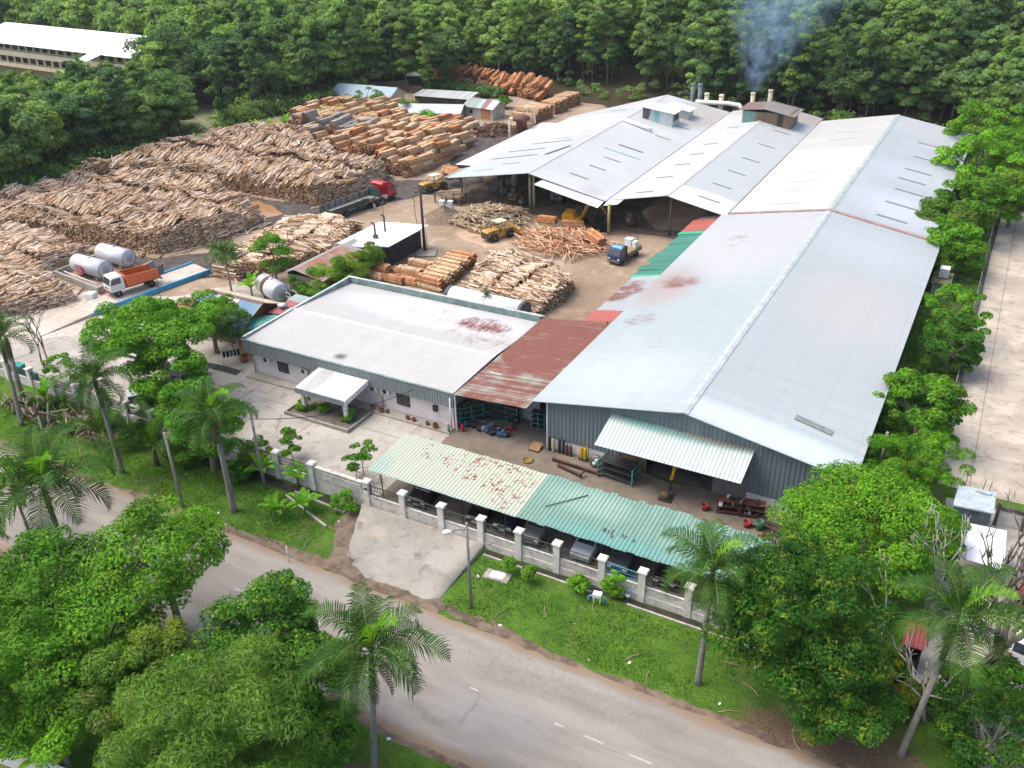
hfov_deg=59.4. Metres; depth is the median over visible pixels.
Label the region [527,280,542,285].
log
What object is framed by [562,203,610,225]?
excavator
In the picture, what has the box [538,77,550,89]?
timber bundle
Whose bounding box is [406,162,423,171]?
timber bundle
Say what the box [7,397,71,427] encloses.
weeds
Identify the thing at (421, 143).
timber bundle
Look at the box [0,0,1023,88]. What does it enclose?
forest
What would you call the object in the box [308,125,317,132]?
timber bundle
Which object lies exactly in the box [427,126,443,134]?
timber bundle
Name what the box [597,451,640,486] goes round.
sheet rack
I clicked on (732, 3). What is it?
slender tree
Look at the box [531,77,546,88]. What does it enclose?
timber bundle
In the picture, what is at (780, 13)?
slender tree
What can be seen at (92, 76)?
forest tree
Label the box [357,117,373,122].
timber bundle
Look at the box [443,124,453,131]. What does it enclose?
timber bundle
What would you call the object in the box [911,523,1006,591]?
side shed
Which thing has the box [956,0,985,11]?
slender tree
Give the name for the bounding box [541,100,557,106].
timber bundle
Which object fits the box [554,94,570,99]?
timber bundle
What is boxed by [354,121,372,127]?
timber bundle
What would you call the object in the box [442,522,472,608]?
street lamp
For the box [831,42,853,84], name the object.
slender tree
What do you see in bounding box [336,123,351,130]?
timber bundle
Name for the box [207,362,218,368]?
rubber mat
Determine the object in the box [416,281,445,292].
timber bundle
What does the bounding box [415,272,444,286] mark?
timber bundle
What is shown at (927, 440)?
bamboo clump
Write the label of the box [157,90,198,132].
forest tree
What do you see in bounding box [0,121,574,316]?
stacked logs
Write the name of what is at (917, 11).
slender tree
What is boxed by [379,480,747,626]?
carport floor
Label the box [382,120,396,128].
timber bundle
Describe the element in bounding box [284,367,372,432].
porch
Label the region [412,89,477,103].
lean shed
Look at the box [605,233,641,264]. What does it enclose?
flatbed lorry
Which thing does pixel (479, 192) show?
overhead cable
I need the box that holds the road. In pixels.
[0,447,838,767]
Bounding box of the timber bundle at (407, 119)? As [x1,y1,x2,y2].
[397,117,410,122]
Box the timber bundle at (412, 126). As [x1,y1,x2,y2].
[404,122,418,131]
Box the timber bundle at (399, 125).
[391,121,406,129]
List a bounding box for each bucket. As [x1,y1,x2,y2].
[701,502,709,511]
[743,519,751,528]
[756,518,764,531]
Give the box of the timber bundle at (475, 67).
[470,64,479,76]
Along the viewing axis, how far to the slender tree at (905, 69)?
173.47 m
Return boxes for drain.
[111,424,355,508]
[485,550,891,692]
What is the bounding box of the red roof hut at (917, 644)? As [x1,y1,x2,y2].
[901,621,926,673]
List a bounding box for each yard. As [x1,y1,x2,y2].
[0,282,271,342]
[53,80,709,323]
[911,497,1023,721]
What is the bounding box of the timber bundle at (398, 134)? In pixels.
[389,131,404,138]
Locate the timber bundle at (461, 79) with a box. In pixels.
[457,76,468,82]
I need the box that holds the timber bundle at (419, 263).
[408,257,434,268]
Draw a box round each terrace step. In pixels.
[187,90,218,94]
[194,94,218,98]
[196,99,222,103]
[196,103,212,106]
[199,108,227,110]
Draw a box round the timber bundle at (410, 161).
[402,157,421,166]
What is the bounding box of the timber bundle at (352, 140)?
[348,135,364,144]
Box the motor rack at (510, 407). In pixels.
[485,401,520,425]
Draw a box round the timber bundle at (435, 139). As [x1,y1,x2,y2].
[427,137,440,142]
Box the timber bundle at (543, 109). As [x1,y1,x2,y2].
[532,106,545,112]
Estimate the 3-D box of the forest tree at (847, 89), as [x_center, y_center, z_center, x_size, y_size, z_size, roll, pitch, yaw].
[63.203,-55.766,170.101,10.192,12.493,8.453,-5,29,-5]
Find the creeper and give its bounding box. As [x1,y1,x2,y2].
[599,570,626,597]
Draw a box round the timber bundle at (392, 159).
[386,154,402,163]
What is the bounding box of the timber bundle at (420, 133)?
[410,131,425,136]
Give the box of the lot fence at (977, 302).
[933,213,998,482]
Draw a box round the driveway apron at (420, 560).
[346,503,484,598]
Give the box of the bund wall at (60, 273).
[53,254,154,294]
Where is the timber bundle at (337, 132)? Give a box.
[333,128,348,135]
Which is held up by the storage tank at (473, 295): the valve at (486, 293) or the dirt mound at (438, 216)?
the valve at (486, 293)
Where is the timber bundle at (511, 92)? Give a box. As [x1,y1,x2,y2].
[508,85,515,95]
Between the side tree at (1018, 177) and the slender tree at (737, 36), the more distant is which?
the slender tree at (737, 36)
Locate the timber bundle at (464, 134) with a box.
[457,130,470,139]
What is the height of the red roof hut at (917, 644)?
2.600 m
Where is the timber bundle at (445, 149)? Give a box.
[438,145,452,153]
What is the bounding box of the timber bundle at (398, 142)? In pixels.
[391,137,404,147]
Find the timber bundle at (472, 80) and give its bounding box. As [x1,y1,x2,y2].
[468,68,479,81]
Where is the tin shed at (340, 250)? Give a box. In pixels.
[284,238,367,296]
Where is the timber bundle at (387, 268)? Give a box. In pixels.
[366,262,392,273]
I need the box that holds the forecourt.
[0,330,506,494]
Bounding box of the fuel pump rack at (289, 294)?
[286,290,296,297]
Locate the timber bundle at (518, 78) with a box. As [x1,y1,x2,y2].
[512,71,524,85]
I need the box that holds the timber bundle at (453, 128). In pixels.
[447,124,462,132]
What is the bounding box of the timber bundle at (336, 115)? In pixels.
[330,112,343,118]
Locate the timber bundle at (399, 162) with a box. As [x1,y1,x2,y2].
[396,155,413,165]
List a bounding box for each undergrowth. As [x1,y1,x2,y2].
[0,28,1015,189]
[861,163,993,498]
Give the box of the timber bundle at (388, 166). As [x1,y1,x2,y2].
[384,161,396,169]
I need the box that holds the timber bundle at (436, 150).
[422,148,438,154]
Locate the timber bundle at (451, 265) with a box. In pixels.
[435,260,463,273]
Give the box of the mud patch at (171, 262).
[135,249,233,277]
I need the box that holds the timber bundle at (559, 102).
[544,99,561,104]
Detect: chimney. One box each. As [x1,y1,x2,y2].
[690,83,695,101]
[697,83,702,99]
[704,92,709,105]
[718,94,723,109]
[750,92,755,101]
[767,89,773,101]
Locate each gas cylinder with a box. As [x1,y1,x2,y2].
[548,436,550,450]
[552,437,554,451]
[558,438,560,452]
[562,439,564,454]
[565,444,567,455]
[569,445,571,456]
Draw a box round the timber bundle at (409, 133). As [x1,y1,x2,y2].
[406,129,419,137]
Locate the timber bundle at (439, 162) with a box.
[435,158,443,165]
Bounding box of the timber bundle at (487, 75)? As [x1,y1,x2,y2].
[483,69,495,78]
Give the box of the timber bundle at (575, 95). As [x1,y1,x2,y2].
[561,92,576,98]
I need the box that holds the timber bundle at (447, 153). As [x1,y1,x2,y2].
[441,150,453,157]
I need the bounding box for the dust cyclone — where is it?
[508,105,535,137]
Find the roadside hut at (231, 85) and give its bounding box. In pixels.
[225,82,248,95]
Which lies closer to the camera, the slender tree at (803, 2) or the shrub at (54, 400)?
the shrub at (54, 400)
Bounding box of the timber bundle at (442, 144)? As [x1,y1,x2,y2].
[434,139,451,148]
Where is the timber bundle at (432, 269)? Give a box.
[424,266,452,279]
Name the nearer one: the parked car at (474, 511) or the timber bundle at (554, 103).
the parked car at (474, 511)
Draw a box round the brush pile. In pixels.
[0,387,103,445]
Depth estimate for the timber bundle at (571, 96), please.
188.51 m
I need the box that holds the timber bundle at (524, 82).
[521,72,529,86]
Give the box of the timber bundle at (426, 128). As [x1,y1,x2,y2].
[421,125,433,134]
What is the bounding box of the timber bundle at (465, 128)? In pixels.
[459,125,470,132]
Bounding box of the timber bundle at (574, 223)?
[561,219,583,228]
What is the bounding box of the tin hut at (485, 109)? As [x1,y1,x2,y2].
[464,97,507,120]
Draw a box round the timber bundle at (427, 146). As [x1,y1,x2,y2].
[420,141,433,151]
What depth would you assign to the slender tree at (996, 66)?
150.15 m
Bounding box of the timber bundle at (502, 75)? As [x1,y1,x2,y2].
[496,72,505,82]
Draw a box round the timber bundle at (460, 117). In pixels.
[451,115,463,119]
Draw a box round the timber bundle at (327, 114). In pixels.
[322,111,337,117]
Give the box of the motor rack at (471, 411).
[459,403,484,424]
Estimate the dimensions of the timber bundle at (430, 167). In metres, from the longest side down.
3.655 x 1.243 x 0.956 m
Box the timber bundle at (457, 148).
[453,145,461,152]
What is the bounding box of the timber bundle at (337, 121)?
[329,117,345,126]
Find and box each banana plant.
[0,176,7,188]
[0,714,28,760]
[10,729,72,767]
[19,374,57,400]
[28,175,39,182]
[69,163,88,169]
[170,442,192,455]
[227,453,253,468]
[237,270,258,295]
[244,449,275,476]
[256,491,290,517]
[257,117,279,123]
[274,112,291,123]
[280,458,307,486]
[286,487,322,511]
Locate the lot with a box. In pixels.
[938,212,1023,503]
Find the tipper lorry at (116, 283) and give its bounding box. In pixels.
[100,264,164,296]
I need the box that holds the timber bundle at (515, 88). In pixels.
[511,84,519,91]
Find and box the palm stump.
[30,395,49,448]
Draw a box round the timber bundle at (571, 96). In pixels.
[559,93,573,99]
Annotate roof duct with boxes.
[695,100,741,108]
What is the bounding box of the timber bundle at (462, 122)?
[451,120,464,125]
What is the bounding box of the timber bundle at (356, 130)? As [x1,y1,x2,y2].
[348,126,365,134]
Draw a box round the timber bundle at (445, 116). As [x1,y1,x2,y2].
[437,113,452,120]
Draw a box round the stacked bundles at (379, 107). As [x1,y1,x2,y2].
[287,95,474,157]
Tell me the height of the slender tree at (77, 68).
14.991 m
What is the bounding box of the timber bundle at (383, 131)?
[370,128,387,136]
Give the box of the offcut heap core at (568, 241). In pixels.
[519,234,604,254]
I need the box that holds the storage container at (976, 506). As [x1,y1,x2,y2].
[949,477,996,531]
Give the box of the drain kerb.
[483,554,779,655]
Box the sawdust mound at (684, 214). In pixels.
[642,199,734,230]
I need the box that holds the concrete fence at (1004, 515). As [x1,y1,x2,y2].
[992,501,1023,531]
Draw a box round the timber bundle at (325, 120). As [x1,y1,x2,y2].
[317,116,333,124]
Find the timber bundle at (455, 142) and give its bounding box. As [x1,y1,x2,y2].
[451,138,459,146]
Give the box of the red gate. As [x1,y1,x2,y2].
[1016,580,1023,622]
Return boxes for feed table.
[434,190,466,205]
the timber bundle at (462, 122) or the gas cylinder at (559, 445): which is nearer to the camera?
the gas cylinder at (559, 445)
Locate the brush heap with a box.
[474,121,515,138]
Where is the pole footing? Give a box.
[416,249,437,256]
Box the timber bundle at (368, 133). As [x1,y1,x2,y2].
[365,128,380,136]
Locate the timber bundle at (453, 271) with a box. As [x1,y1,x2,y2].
[429,264,458,276]
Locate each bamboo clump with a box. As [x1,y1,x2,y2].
[861,433,922,495]
[891,427,976,495]
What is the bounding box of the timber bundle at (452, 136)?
[449,133,458,140]
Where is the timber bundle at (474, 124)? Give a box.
[467,120,479,127]
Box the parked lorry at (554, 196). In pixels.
[548,190,566,202]
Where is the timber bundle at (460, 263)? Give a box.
[434,257,463,269]
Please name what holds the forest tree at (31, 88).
on the ground at (750, 700)
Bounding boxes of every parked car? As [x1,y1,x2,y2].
[126,388,145,414]
[166,359,207,377]
[407,485,440,507]
[466,504,496,524]
[493,512,524,533]
[524,520,552,545]
[571,537,600,562]
[607,549,638,574]
[653,563,683,589]
[1007,620,1023,665]
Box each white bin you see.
[438,199,444,206]
[447,200,453,209]
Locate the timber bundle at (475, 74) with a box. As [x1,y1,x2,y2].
[471,67,483,78]
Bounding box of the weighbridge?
[22,261,210,338]
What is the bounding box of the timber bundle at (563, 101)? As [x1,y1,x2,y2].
[548,98,564,104]
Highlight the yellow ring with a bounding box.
[522,456,533,463]
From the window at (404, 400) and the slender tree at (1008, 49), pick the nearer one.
the window at (404, 400)
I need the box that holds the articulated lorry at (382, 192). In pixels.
[319,180,397,216]
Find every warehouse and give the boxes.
[532,210,939,513]
[729,114,972,241]
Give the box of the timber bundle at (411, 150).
[404,145,419,155]
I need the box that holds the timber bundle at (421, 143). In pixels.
[416,140,426,146]
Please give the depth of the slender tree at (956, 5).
169.64 m
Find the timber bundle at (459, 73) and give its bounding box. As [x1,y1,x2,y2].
[455,66,469,77]
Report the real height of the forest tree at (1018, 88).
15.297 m
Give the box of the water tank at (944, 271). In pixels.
[938,265,950,279]
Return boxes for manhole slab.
[482,568,512,583]
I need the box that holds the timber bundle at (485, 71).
[480,68,490,79]
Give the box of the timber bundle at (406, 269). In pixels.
[394,264,423,275]
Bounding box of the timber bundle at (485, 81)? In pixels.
[478,78,488,83]
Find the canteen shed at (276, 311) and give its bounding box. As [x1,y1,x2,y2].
[231,294,309,355]
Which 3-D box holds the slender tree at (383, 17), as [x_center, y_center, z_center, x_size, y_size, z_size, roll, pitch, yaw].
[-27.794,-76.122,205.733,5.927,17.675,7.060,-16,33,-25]
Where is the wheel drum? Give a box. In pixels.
[589,454,600,468]
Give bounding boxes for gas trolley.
[578,445,588,460]
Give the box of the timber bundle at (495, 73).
[489,69,500,77]
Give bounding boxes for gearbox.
[658,491,673,503]
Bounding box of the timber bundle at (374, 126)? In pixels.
[366,123,382,130]
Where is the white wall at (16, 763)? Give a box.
[0,745,63,767]
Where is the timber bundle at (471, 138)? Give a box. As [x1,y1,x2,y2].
[459,135,474,144]
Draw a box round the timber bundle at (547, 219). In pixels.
[536,215,557,224]
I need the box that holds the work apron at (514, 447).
[441,402,800,603]
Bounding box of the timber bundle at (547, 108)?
[535,104,548,111]
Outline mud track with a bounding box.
[238,123,537,233]
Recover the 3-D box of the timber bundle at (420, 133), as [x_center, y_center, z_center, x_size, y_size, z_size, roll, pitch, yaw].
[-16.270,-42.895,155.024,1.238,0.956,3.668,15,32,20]
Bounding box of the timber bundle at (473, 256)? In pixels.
[448,249,477,261]
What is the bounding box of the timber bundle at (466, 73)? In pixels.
[463,67,472,77]
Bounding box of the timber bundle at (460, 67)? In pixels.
[452,64,463,77]
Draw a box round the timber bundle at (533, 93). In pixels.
[529,88,541,97]
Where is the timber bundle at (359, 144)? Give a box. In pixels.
[356,139,365,147]
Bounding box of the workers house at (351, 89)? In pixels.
[333,83,405,98]
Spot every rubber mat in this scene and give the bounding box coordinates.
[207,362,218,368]
[214,365,230,371]
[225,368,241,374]
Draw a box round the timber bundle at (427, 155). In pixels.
[417,151,435,161]
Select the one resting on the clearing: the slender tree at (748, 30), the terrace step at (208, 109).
the terrace step at (208, 109)
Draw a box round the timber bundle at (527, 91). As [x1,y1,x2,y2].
[524,88,534,96]
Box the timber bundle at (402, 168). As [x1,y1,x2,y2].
[399,165,406,171]
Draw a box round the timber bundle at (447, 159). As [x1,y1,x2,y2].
[442,156,452,162]
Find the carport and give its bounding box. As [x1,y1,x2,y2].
[367,433,771,585]
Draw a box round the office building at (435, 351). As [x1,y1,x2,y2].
[240,275,543,434]
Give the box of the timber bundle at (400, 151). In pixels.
[396,145,412,155]
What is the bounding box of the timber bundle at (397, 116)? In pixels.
[391,111,406,119]
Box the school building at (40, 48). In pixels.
[0,22,145,72]
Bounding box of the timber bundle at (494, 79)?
[491,71,506,82]
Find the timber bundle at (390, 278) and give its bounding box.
[381,272,404,285]
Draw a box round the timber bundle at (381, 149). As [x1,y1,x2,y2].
[374,146,389,156]
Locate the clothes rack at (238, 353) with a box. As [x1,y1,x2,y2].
[221,348,242,366]
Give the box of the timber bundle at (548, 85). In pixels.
[543,80,553,91]
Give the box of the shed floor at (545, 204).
[455,149,792,238]
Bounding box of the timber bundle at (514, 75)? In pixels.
[507,72,516,82]
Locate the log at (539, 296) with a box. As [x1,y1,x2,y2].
[532,291,547,302]
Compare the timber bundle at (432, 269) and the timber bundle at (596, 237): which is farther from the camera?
the timber bundle at (596, 237)
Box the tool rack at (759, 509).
[716,494,765,518]
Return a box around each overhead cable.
[253,389,413,418]
[422,174,526,192]
[432,175,531,194]
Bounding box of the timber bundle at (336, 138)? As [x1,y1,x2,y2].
[329,133,346,142]
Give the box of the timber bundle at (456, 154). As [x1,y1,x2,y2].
[452,151,460,157]
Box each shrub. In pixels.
[46,394,76,417]
[91,405,118,431]
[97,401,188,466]
[117,419,149,448]
[133,392,171,407]
[161,434,205,470]
[227,459,251,483]
[294,397,317,411]
[316,402,330,412]
[329,488,358,511]
[338,407,356,421]
[501,556,516,571]
[520,565,536,581]
[566,572,590,593]
[868,650,925,716]
[917,660,1001,727]
[967,654,1023,706]
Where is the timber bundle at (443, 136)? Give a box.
[432,133,449,140]
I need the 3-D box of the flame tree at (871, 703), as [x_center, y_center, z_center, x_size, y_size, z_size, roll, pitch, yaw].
[17.930,17.398,49.177,7.004,6.101,7.443,14,33,25]
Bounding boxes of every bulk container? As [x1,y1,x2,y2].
[84,291,97,300]
[624,237,638,247]
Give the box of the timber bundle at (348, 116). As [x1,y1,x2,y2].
[339,113,352,120]
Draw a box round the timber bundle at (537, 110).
[529,107,541,113]
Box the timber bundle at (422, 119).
[419,116,429,121]
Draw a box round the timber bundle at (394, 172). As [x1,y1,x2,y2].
[390,170,398,175]
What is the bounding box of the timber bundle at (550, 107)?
[538,103,553,110]
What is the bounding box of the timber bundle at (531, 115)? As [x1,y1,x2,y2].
[525,112,538,119]
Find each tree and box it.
[0,70,27,93]
[0,80,29,99]
[0,86,23,99]
[0,93,61,167]
[0,97,54,183]
[0,128,23,177]
[0,307,38,426]
[0,314,37,399]
[0,423,120,566]
[0,456,29,529]
[0,522,109,638]
[0,598,94,743]
[0,676,104,767]
[8,297,55,367]
[10,84,40,92]
[23,102,74,166]
[24,624,141,745]
[26,90,46,99]
[26,567,167,684]
[27,93,44,100]
[39,76,53,90]
[41,352,74,379]
[44,91,101,153]
[44,94,69,159]
[45,77,61,91]
[51,77,80,91]
[53,81,102,143]
[53,339,133,473]
[56,80,101,145]
[61,60,84,78]
[65,61,90,83]
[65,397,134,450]
[68,637,174,761]
[78,295,224,395]
[79,494,231,627]
[82,86,131,144]
[84,73,96,80]
[84,88,120,140]
[86,67,100,79]
[92,631,331,767]
[93,68,133,147]
[96,67,125,86]
[101,68,131,128]
[103,79,132,138]
[112,89,166,140]
[118,346,207,405]
[122,23,191,70]
[123,61,158,138]
[125,615,189,694]
[130,69,151,89]
[131,68,194,130]
[135,38,186,80]
[142,81,191,136]
[152,375,246,471]
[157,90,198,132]
[162,52,200,91]
[164,624,244,692]
[169,28,229,102]
[169,377,259,513]
[176,289,248,353]
[181,34,235,96]
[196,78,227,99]
[199,568,319,676]
[202,49,233,122]
[202,239,228,260]
[209,241,239,290]
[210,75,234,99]
[210,240,237,261]
[215,309,252,356]
[221,239,247,259]
[222,40,248,96]
[226,27,277,66]
[231,21,269,90]
[231,61,249,83]
[237,41,266,102]
[238,434,272,463]
[239,53,283,98]
[247,40,288,92]
[247,231,295,278]
[258,53,289,91]
[260,16,303,93]
[263,629,361,738]
[276,21,322,88]
[278,50,318,96]
[278,427,302,459]
[279,36,329,92]
[280,694,360,767]
[284,2,320,89]
[286,262,349,295]
[295,582,453,767]
[314,14,358,75]
[315,51,327,85]
[320,252,369,283]
[321,40,351,84]
[331,2,359,83]
[341,439,377,475]
[342,86,384,104]
[352,241,385,266]
[363,34,387,85]
[378,10,400,86]
[385,8,417,90]
[386,97,417,107]
[392,16,418,92]
[405,12,432,84]
[412,108,438,116]
[415,18,437,88]
[418,26,467,80]
[434,47,453,80]
[439,17,459,80]
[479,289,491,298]
[496,95,512,106]
[503,42,538,70]
[536,23,553,76]
[537,16,579,78]
[546,25,569,83]
[548,10,587,76]
[570,32,608,74]
[573,8,597,80]
[581,14,605,82]
[585,9,604,78]
[593,0,624,84]
[600,3,626,74]
[604,10,625,81]
[608,6,634,75]
[629,14,663,90]
[634,13,655,82]
[642,1,666,77]
[646,31,692,88]
[659,517,766,686]
[662,22,674,67]
[664,22,685,79]
[673,26,694,92]
[674,24,733,96]
[682,2,708,33]
[683,17,723,89]
[687,24,742,58]
[689,0,718,21]
[692,56,731,99]
[698,525,901,701]
[699,10,729,75]
[711,0,728,21]
[712,38,735,95]
[716,0,735,19]
[721,30,741,95]
[726,0,748,19]
[726,10,740,68]
[726,46,747,96]
[727,19,757,109]
[729,9,765,102]
[734,0,752,18]
[741,38,762,70]
[750,8,776,93]
[754,26,790,101]
[758,0,776,78]
[759,4,783,86]
[762,3,793,96]
[763,0,798,83]
[764,459,964,601]
[770,54,786,101]
[775,28,813,104]
[776,631,909,748]
[778,12,819,105]
[781,24,831,95]
[786,3,814,28]
[787,34,844,106]
[788,7,824,105]
[791,0,817,78]
[797,0,833,21]
[797,17,822,94]
[806,52,832,112]
[812,28,826,90]
[815,0,842,32]
[815,27,833,92]
[817,55,867,116]
[825,23,863,44]
[826,5,870,33]
[826,33,860,107]
[828,0,852,31]
[830,14,854,68]
[831,28,862,115]
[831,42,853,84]
[833,17,845,26]
[840,0,864,32]
[845,37,871,111]
[847,2,865,23]
[849,0,885,30]
[853,1,915,44]
[855,21,883,115]
[855,23,898,116]
[855,548,890,650]
[860,18,879,42]
[861,68,898,116]
[868,57,888,114]
[869,45,898,106]
[872,367,977,456]
[879,13,933,86]
[881,0,908,45]
[882,625,978,721]
[888,0,929,99]
[889,34,934,116]
[889,45,916,112]
[890,555,1023,759]
[894,0,935,51]
[896,42,919,106]
[901,0,933,30]
[901,500,974,623]
[911,33,972,94]
[914,196,979,236]
[917,309,991,373]
[918,43,951,121]
[920,59,957,120]
[920,508,971,574]
[921,283,992,331]
[923,8,965,115]
[923,10,956,99]
[924,56,980,120]
[924,214,990,273]
[926,4,940,55]
[926,681,1023,767]
[929,129,1023,199]
[932,0,946,30]
[934,171,1023,235]
[936,0,973,24]
[936,521,1023,686]
[941,99,1023,173]
[951,68,995,123]
[953,4,1001,104]
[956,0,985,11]
[956,53,992,114]
[960,33,987,65]
[970,69,1008,150]
[971,8,996,56]
[972,23,1010,63]
[972,63,1002,134]
[972,81,1023,148]
[980,0,1014,55]
[981,125,1023,178]
[984,169,1023,228]
[987,33,1023,85]
[988,0,1018,46]
[988,32,1014,62]
[992,34,1023,139]
[993,466,1023,563]
[996,1,1022,44]
[997,30,1017,52]
[997,62,1023,132]
[1003,1,1023,45]
[1009,79,1023,118]
[1010,9,1023,45]
[1020,12,1023,45]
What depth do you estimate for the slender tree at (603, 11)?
196.94 m
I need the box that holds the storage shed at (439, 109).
[398,103,465,117]
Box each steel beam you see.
[551,457,600,474]
[557,463,584,477]
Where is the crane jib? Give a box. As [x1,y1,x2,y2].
[667,466,677,495]
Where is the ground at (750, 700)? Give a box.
[0,16,1023,767]
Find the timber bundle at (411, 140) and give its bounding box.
[404,135,420,144]
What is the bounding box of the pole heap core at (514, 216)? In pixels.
[456,211,523,230]
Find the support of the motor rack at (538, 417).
on the work apron at (514, 447)
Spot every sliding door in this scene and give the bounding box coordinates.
[619,452,646,473]
[711,465,749,496]
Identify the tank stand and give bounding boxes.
[930,271,953,299]
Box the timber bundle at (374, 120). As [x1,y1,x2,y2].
[366,117,380,123]
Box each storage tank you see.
[69,253,112,281]
[94,243,135,269]
[255,273,289,302]
[443,285,531,312]
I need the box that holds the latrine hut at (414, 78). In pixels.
[406,71,421,85]
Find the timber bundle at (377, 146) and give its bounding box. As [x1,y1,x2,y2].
[374,141,385,149]
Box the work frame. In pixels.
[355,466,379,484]
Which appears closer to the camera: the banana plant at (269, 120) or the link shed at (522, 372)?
the link shed at (522, 372)
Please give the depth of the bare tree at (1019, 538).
60.24 m
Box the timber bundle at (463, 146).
[460,144,466,151]
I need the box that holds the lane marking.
[235,588,650,763]
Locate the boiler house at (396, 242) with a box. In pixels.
[337,202,428,265]
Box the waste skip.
[592,215,606,230]
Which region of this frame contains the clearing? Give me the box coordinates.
[175,107,232,131]
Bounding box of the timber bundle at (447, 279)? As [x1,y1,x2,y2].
[422,271,451,283]
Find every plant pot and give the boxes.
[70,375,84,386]
[239,353,248,361]
[432,422,437,427]
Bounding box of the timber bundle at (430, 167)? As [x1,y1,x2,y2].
[420,163,435,171]
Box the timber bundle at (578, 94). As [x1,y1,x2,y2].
[564,91,580,97]
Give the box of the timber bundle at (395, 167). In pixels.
[392,163,399,169]
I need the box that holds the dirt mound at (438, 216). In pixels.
[424,205,462,225]
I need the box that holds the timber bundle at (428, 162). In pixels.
[423,158,433,166]
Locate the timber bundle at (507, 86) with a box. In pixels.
[502,80,512,91]
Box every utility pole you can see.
[163,432,183,507]
[250,416,266,488]
[415,188,427,250]
[880,431,888,460]
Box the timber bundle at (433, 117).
[424,116,437,120]
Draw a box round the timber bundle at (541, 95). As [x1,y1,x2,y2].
[535,90,548,101]
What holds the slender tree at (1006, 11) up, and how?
on the ground at (750, 700)
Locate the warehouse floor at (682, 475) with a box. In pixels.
[646,459,712,489]
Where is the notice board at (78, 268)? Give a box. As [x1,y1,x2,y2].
[74,264,83,274]
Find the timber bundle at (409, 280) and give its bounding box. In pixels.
[394,273,417,286]
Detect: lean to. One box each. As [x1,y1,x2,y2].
[456,123,556,184]
[583,215,720,323]
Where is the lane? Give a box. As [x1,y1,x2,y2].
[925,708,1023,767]
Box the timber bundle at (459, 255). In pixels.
[443,252,472,263]
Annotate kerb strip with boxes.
[285,494,326,526]
[294,490,344,513]
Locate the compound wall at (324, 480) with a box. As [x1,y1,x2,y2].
[0,359,734,629]
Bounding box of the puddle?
[250,201,281,217]
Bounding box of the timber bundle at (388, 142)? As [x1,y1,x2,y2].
[385,137,400,145]
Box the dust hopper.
[510,174,519,191]
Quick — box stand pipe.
[626,589,631,600]
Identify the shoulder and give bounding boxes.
[0,441,856,767]
[0,549,469,767]
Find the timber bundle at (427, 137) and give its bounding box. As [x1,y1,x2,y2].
[421,135,431,140]
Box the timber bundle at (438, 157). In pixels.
[433,153,441,162]
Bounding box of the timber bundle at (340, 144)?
[333,140,347,148]
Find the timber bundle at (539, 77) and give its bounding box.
[531,75,543,87]
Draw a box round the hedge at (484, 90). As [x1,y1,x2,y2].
[420,79,504,96]
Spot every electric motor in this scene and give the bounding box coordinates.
[462,400,467,406]
[484,427,489,433]
[508,425,514,430]
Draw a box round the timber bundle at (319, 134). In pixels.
[312,130,328,138]
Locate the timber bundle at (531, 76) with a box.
[528,72,534,82]
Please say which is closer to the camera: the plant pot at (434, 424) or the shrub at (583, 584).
the shrub at (583, 584)
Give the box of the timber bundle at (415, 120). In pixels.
[409,118,419,122]
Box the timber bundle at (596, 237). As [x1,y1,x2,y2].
[585,228,606,245]
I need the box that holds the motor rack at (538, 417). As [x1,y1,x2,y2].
[530,407,545,430]
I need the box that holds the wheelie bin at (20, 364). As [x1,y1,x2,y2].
[10,361,25,374]
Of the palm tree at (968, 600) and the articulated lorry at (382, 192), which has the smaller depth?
the palm tree at (968, 600)
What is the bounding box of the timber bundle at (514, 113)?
[510,111,525,116]
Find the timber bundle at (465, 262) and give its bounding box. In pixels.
[440,255,470,267]
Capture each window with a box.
[277,361,288,373]
[396,393,409,406]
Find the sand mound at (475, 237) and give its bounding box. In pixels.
[463,234,490,241]
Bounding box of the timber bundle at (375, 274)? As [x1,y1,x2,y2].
[366,268,382,281]
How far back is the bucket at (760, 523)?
65.59 m
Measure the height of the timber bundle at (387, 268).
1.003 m
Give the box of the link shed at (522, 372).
[454,318,609,430]
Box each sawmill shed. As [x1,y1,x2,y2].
[445,95,729,207]
[603,101,822,235]
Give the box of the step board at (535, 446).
[528,441,542,452]
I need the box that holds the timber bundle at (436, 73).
[433,69,438,76]
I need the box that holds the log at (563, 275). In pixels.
[558,270,571,281]
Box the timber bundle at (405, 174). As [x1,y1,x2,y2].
[401,169,421,177]
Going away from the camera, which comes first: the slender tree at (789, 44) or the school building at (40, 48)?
the slender tree at (789, 44)
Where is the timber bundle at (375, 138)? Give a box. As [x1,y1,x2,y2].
[365,134,384,143]
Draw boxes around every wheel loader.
[418,173,453,193]
[481,218,522,242]
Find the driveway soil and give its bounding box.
[325,508,443,613]
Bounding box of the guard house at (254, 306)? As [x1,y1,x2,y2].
[189,289,286,344]
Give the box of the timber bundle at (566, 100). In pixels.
[553,97,568,102]
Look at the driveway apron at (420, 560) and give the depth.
64.90 m
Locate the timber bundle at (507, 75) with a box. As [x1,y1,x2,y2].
[500,73,509,84]
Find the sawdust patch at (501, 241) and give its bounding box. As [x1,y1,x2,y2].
[455,230,511,247]
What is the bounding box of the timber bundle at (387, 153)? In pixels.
[378,148,396,158]
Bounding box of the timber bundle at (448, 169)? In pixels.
[441,165,462,178]
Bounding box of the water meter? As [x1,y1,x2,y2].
[588,590,606,605]
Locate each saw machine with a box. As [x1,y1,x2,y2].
[488,179,509,195]
[508,186,520,202]
[518,196,527,206]
[624,212,636,227]
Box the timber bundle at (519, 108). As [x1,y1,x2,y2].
[515,106,529,112]

